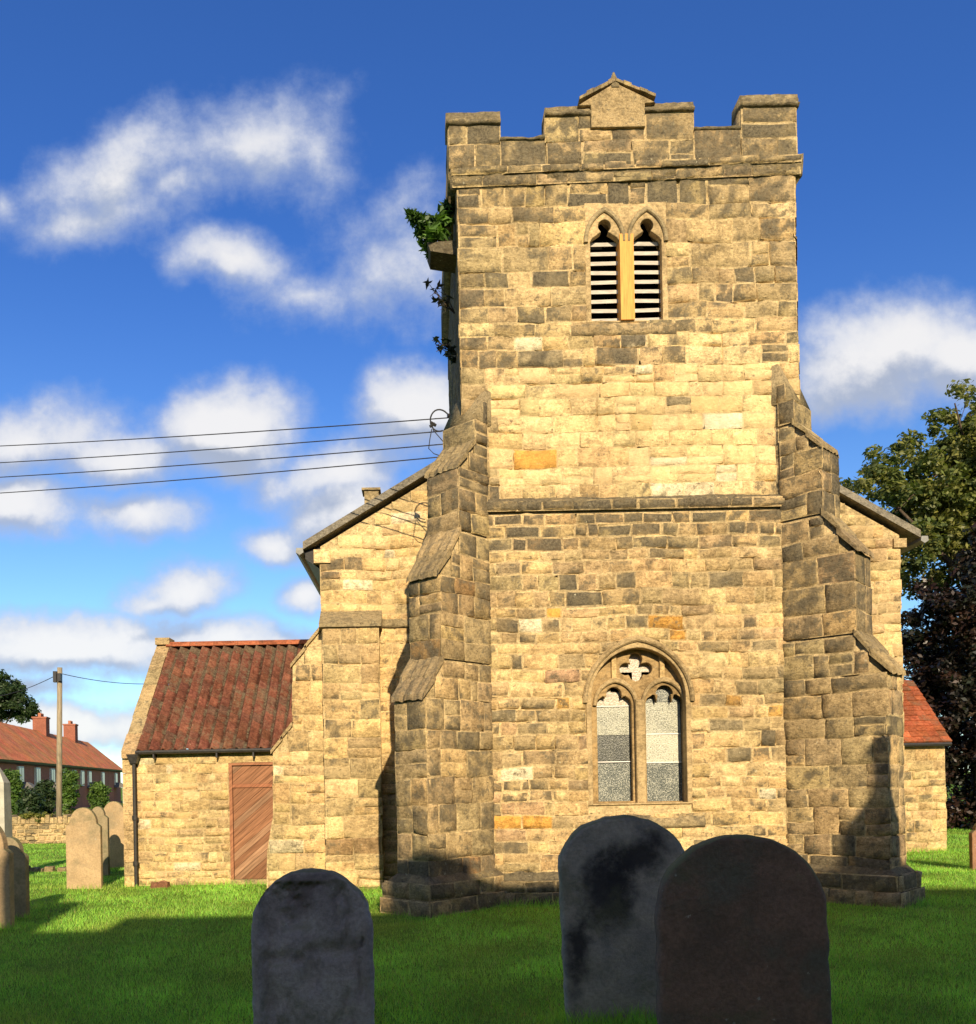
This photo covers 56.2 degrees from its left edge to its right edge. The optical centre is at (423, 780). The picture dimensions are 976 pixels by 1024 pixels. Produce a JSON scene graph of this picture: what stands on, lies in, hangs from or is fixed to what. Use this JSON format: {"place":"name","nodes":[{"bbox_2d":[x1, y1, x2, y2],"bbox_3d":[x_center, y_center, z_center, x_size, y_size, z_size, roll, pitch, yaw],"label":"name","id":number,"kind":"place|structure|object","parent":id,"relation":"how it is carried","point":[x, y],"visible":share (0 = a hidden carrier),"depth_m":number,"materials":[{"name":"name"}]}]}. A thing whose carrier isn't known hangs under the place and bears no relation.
{"place":"outdoors","nodes":[
{"label":"outdoors","id":0,"kind":"place"},
{"bbox_2d":[0,784,975,1023],"bbox_3d":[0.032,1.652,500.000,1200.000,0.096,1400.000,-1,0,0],"label":"ground","id":1,"kind":"structure","parent":0,"point":[388,928],"depth_m":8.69,"materials":[{"name":"green plant"}]},
{"bbox_2d":[0,768,12,836],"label":"monument","id":2,"kind":"object","parent":1,"relation":"on","point":[5,811],"visible":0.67,"depth_m":15.96,"materials":[{"name":"white stone"}]},
{"bbox_2d":[0,827,14,928],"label":"gravestone","id":3,"kind":"object","parent":1,"relation":"on","point":[7,908],"visible":0.91,"depth_m":10.63,"materials":[{"name":"stone"}]},
{"bbox_2d":[3,768,23,815],"bbox_3d":[-18.082,0.798,40.056,1.156,2.745,1.047,-1,0,0],"label":"garden shrub","id":4,"kind":"object","parent":1,"relation":"on","point":[15,781],"visible":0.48,"depth_m":39.84,"materials":[{"name":"green plant"}]},
{"bbox_2d":[7,837,29,917],"bbox_3d":[-5.269,1.340,11.600,0.444,1.246,0.120,-1,0,0],"label":"gravestone","id":5,"kind":"object","parent":1,"relation":"on","point":[21,882],"visible":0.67,"depth_m":11.54,"materials":[{"name":"brown stone"}]},
{"bbox_2d":[0,669,41,724],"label":"dark tree","id":6,"kind":"object","parent":1,"relation":"on","point":[11,705],"visible":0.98,"depth_m":94.37,"materials":[{"name":"green plant"}]},
{"bbox_2d":[15,786,45,814],"bbox_3d":[-14.676,1.155,33.998,1.027,1.944,1.150,-1,0,0],"label":"garden shrub","id":7,"kind":"object","parent":1,"relation":"on","point":[31,800],"visible":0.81,"depth_m":33.78,"materials":[{"name":"green plant"}]},
{"bbox_2d":[12,814,71,843],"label":"boundary wall","id":8,"kind":"structure","parent":1,"relation":"on","point":[46,829],"depth_m":26.99,"materials":[{"name":"stone"}]},
{"bbox_2d":[19,811,53,822],"bbox_3d":[-11.566,1.089,27.100,1.052,0.407,0.609,-1,0,0],"label":"plant","id":9,"kind":"object","parent":8,"relation":"on","point":[30,814],"depth_m":26.95,"materials":[{"name":"green plant"}]},
{"bbox_2d":[34,779,55,816],"bbox_3d":[-14.886,1.092,35.986,1.073,2.349,1.052,-1,0,0],"label":"garden shrub","id":10,"kind":"object","parent":1,"relation":"on","point":[46,789],"visible":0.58,"depth_m":35.81,"materials":[{"name":"green plant"}]},
{"bbox_2d":[29,866,65,871],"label":"grave kerb","id":11,"kind":"structure","parent":1,"relation":"on","point":[45,869],"depth_m":17.92,"materials":[{"name":"stone"}]},
{"bbox_2d":[53,667,61,816],"bbox_3d":[-12.020,-0.819,29.962,0.332,5.804,0.285,-1,0,0],"label":"utility pole","id":12,"kind":"object","parent":1,"relation":"on","point":[57,676],"visible":0.83,"depth_m":29.92,"materials":[{"name":"brown wood"}]},
{"bbox_2d":[1,677,52,695],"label":"overhead cable","id":13,"kind":"object","parent":12,"relation":"attached to","point":[28,687],"visible":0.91,"depth_m":32.25,"materials":[{"name":"black rubber"}]},
{"bbox_2d":[64,674,133,683],"bbox_3d":[-11.000,-3.523,32.000,0.022,0.166,4.470,-1,0,26],"label":"overhead cable","id":14,"kind":"object","parent":12,"relation":"attached to","point":[98,680],"visible":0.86,"depth_m":31.48,"materials":[{"name":"black rubber"}]},
{"bbox_2d":[0,713,122,813],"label":"brick cottage","id":15,"kind":"structure","parent":1,"relation":"on","point":[29,754],"depth_m":69.58,"materials":[{"name":"red brick"}]},
{"bbox_2d":[16,766,23,781],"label":"window frame","id":16,"kind":"structure","parent":15,"relation":"in","point":[21,768],"depth_m":53.96,"materials":[{"name":"white paint"}]},
{"bbox_2d":[34,767,40,784],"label":"window frame","id":17,"kind":"structure","parent":15,"relation":"in","point":[37,771],"depth_m":57.69,"materials":[{"name":"white paint"}]},
{"bbox_2d":[49,768,54,781],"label":"window frame","id":18,"kind":"structure","parent":15,"relation":"in","point":[51,771],"depth_m":61.65,"materials":[{"name":"white paint"}]},
{"bbox_2d":[80,771,84,785],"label":"window frame","id":19,"kind":"structure","parent":15,"relation":"in","point":[82,781],"depth_m":71.73,"materials":[{"name":"white paint"}]},
{"bbox_2d":[87,771,91,784],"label":"window frame","id":20,"kind":"structure","parent":15,"relation":"in","point":[89,773],"depth_m":74.55,"materials":[{"name":"white paint"}]},
{"bbox_2d":[101,772,104,784],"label":"window frame","id":21,"kind":"structure","parent":15,"relation":"in","point":[102,773],"depth_m":80.90,"materials":[{"name":"white paint"}]},
{"bbox_2d":[114,773,117,784],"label":"window frame","id":22,"kind":"structure","parent":15,"relation":"in","point":[115,774],"depth_m":87.46,"materials":[{"name":"white paint"}]},
{"bbox_2d":[62,767,81,811],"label":"garden shrub","id":23,"kind":"object","parent":1,"relation":"on","point":[70,791],"visible":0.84,"depth_m":41.81,"materials":[{"name":"green plant"}]},
{"bbox_2d":[62,806,103,815],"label":"garden hedge","id":24,"kind":"object","parent":1,"relation":"on","point":[66,812],"visible":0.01,"depth_m":32.76,"materials":[{"name":"green plant"}]},
{"bbox_2d":[66,807,102,888],"bbox_3d":[-5.482,1.200,14.700,0.562,1.534,0.100,-1,0,0],"label":"gravestone","id":25,"kind":"object","parent":1,"relation":"on","point":[84,858],"visible":0.96,"depth_m":14.65,"materials":[{"name":"stone"}]},
{"bbox_2d":[86,781,111,809],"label":"garden shrub","id":26,"kind":"object","parent":1,"relation":"on","point":[98,794],"visible":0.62,"depth_m":43.73,"materials":[{"name":"green plant"}]},
{"bbox_2d":[92,806,109,875],"bbox_3d":[-6.071,1.231,17.000,0.376,1.495,0.100,-1,0,0],"label":"gravestone","id":27,"kind":"object","parent":1,"relation":"on","point":[102,817],"visible":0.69,"depth_m":16.95,"materials":[{"name":"beige stone"}]},
{"bbox_2d":[104,801,124,867],"bbox_3d":[-6.281,1.202,18.500,0.552,1.561,0.100,-1,0,0],"label":"gravestone","id":28,"kind":"object","parent":1,"relation":"on","point":[113,811],"visible":0.52,"depth_m":18.45,"materials":[{"name":"stone"}]},
{"bbox_2d":[149,881,169,888],"bbox_3d":[-4.254,1.701,14.650,0.330,0.162,0.200,-1,0,0],"label":"loose stone","id":29,"kind":"object","parent":1,"relation":"on","point":[163,884],"visible":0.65,"depth_m":14.58,"materials":[{"name":"stone"}]},
{"bbox_2d":[121,638,308,886],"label":"outbuilding","id":30,"kind":"structure","parent":1,"relation":"on","point":[199,809],"depth_m":15.05,"materials":[{"name":"stone"}]},
{"bbox_2d":[229,762,272,879],"bbox_3d":[-2.777,0.698,15.080,0.851,2.011,0.140,-1,0,0],"label":"door","id":31,"kind":"structure","parent":30,"relation":"in","point":[250,783],"depth_m":15.05,"materials":[{"name":"brown wood"}]},
{"bbox_2d":[251,868,374,1023],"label":"gravestone","id":32,"kind":"object","parent":1,"relation":"on","point":[312,932],"visible":1,"depth_m":5.66,"materials":[{"name":"grey stone"}]},
{"bbox_2d":[267,72,928,917],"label":"church","id":33,"kind":"structure","parent":1,"relation":"on","point":[625,542],"depth_m":11.94,"materials":[{"name":"stone"}]},
{"bbox_2d":[404,196,454,259],"bbox_3d":[0.132,-7.606,12.471,0.665,0.822,0.719,-1,0,27],"label":"wall shrub","id":34,"kind":"object","parent":33,"relation":"on","point":[428,228],"visible":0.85,"depth_m":12.36,"materials":[{"name":"green plant"}]},
{"bbox_2d":[423,278,454,313],"bbox_3d":[0.200,-6.894,12.963,0.363,0.484,0.396,-1,0,34],"label":"ivy","id":35,"kind":"object","parent":33,"relation":"attached to","point":[443,302],"depth_m":12.97,"materials":[{"name":"green plant"}]},
{"bbox_2d":[428,409,449,455],"bbox_3d":[0.282,-4.797,12.556,0.454,0.654,0.083,-1,0,-7],"label":"cable loop","id":36,"kind":"object","parent":33,"relation":"attached to","point":[432,424],"visible":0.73,"depth_m":12.54,"materials":[{"name":"black metal"}]},
{"bbox_2d":[432,336,455,363],"bbox_3d":[0.314,-6.117,12.943,0.409,0.336,0.297,-1,0,0],"label":"ivy","id":37,"kind":"object","parent":33,"relation":"attached to","point":[450,351],"depth_m":12.95,"materials":[{"name":"green plant"}]},
{"bbox_2d":[571,202,676,335],"bbox_3d":[2.645,-6.828,12.181,1.442,2.160,0.439,-1,0,0],"label":"belfry window","id":38,"kind":"structure","parent":33,"relation":"in","point":[621,262],"depth_m":12.00,"materials":[{"name":"stone"}]},
{"bbox_2d":[583,635,705,827],"bbox_3d":[2.867,-0.633,12.045,1.569,2.538,0.345,-1,0,0],"label":"window","id":39,"kind":"structure","parent":33,"relation":"in","point":[656,735],"depth_m":12.10,"materials":[{"name":"stone"}]},
{"bbox_2d":[558,814,683,1022],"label":"gravestone","id":40,"kind":"object","parent":1,"relation":"on","point":[612,870],"visible":0.83,"depth_m":6.13,"materials":[{"name":"grey stone"}]},
{"bbox_2d":[654,834,831,1023],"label":"gravestone","id":41,"kind":"object","parent":1,"relation":"on","point":[741,928],"visible":1,"depth_m":5.19,"materials":[{"name":"grey stone"}]},
{"bbox_2d":[840,378,975,789],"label":"broadleaf tree","id":42,"kind":"object","parent":1,"relation":"on","point":[939,510],"visible":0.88,"depth_m":26.52,"materials":[{"name":"green plant"}]},
{"bbox_2d":[902,680,951,851],"bbox_3d":[10.045,-0.216,20.270,1.350,3.946,3.660,-1,0,0],"label":"porch","id":43,"kind":"object","parent":1,"relation":"on","point":[927,739],"visible":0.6,"depth_m":18.60,"materials":[{"name":"stone"}]},
{"bbox_2d":[901,629,970,800],"bbox_3d":[21.060,-1.989,31.998,13.314,7.567,3.374,-1,0,0],"label":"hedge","id":44,"kind":"object","parent":1,"relation":"on","point":[938,702],"depth_m":31.90,"materials":[{"name":"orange plant"}]},
{"bbox_2d":[901,521,975,830],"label":"copper beech","id":45,"kind":"object","parent":1,"relation":"on","point":[947,682],"visible":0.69,"depth_m":25.03,"materials":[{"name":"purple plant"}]},
{"bbox_2d":[969,823,975,870],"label":"gravestone","id":46,"kind":"object","parent":1,"relation":"on","point":[972,848],"visible":0.89,"depth_m":14.96,"materials":[{"name":"brown stone"}]},
{"bbox_3d":[-14.935,-2.761,20.000,0.260,9.794,0.260,-1,0,0],"label":"utility pole","id":47,"kind":"object","parent":1,"relation":"on","visible":0},
{"bbox_2d":[0,431,435,462],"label":"overhead cable","id":48,"kind":"object","parent":47,"relation":"attached to","point":[226,448],"visible":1,"depth_m":14.16,"materials":[{"name":"black rubber"}]},
{"bbox_2d":[2,457,436,492],"bbox_3d":[-7.353,-5.260,16.299,17.015,1.859,0.015,-1,0,26],"label":"overhead cable","id":49,"kind":"object","parent":47,"relation":"attached to","point":[228,475],"visible":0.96,"depth_m":14.18,"materials":[{"name":"black rubber"}]},
{"bbox_2d":[0,444,442,477],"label":"overhead cable","id":50,"kind":"object","parent":47,"relation":"attached to","point":[231,461],"visible":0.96,"depth_m":14.19,"materials":[{"name":"black rubber"}]},
{"bbox_2d":[1,417,448,445],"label":"overhead cable","id":51,"kind":"object","parent":47,"relation":"attached to","point":[234,432],"visible":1,"depth_m":14.13,"materials":[{"name":"black rubber"}]},
{"bbox_2d":[0,0,975,787],"label":"sky","id":52,"kind":"structure","parent":0,"point":[204,228],"materials":[{"name":"blue"}]}
]}

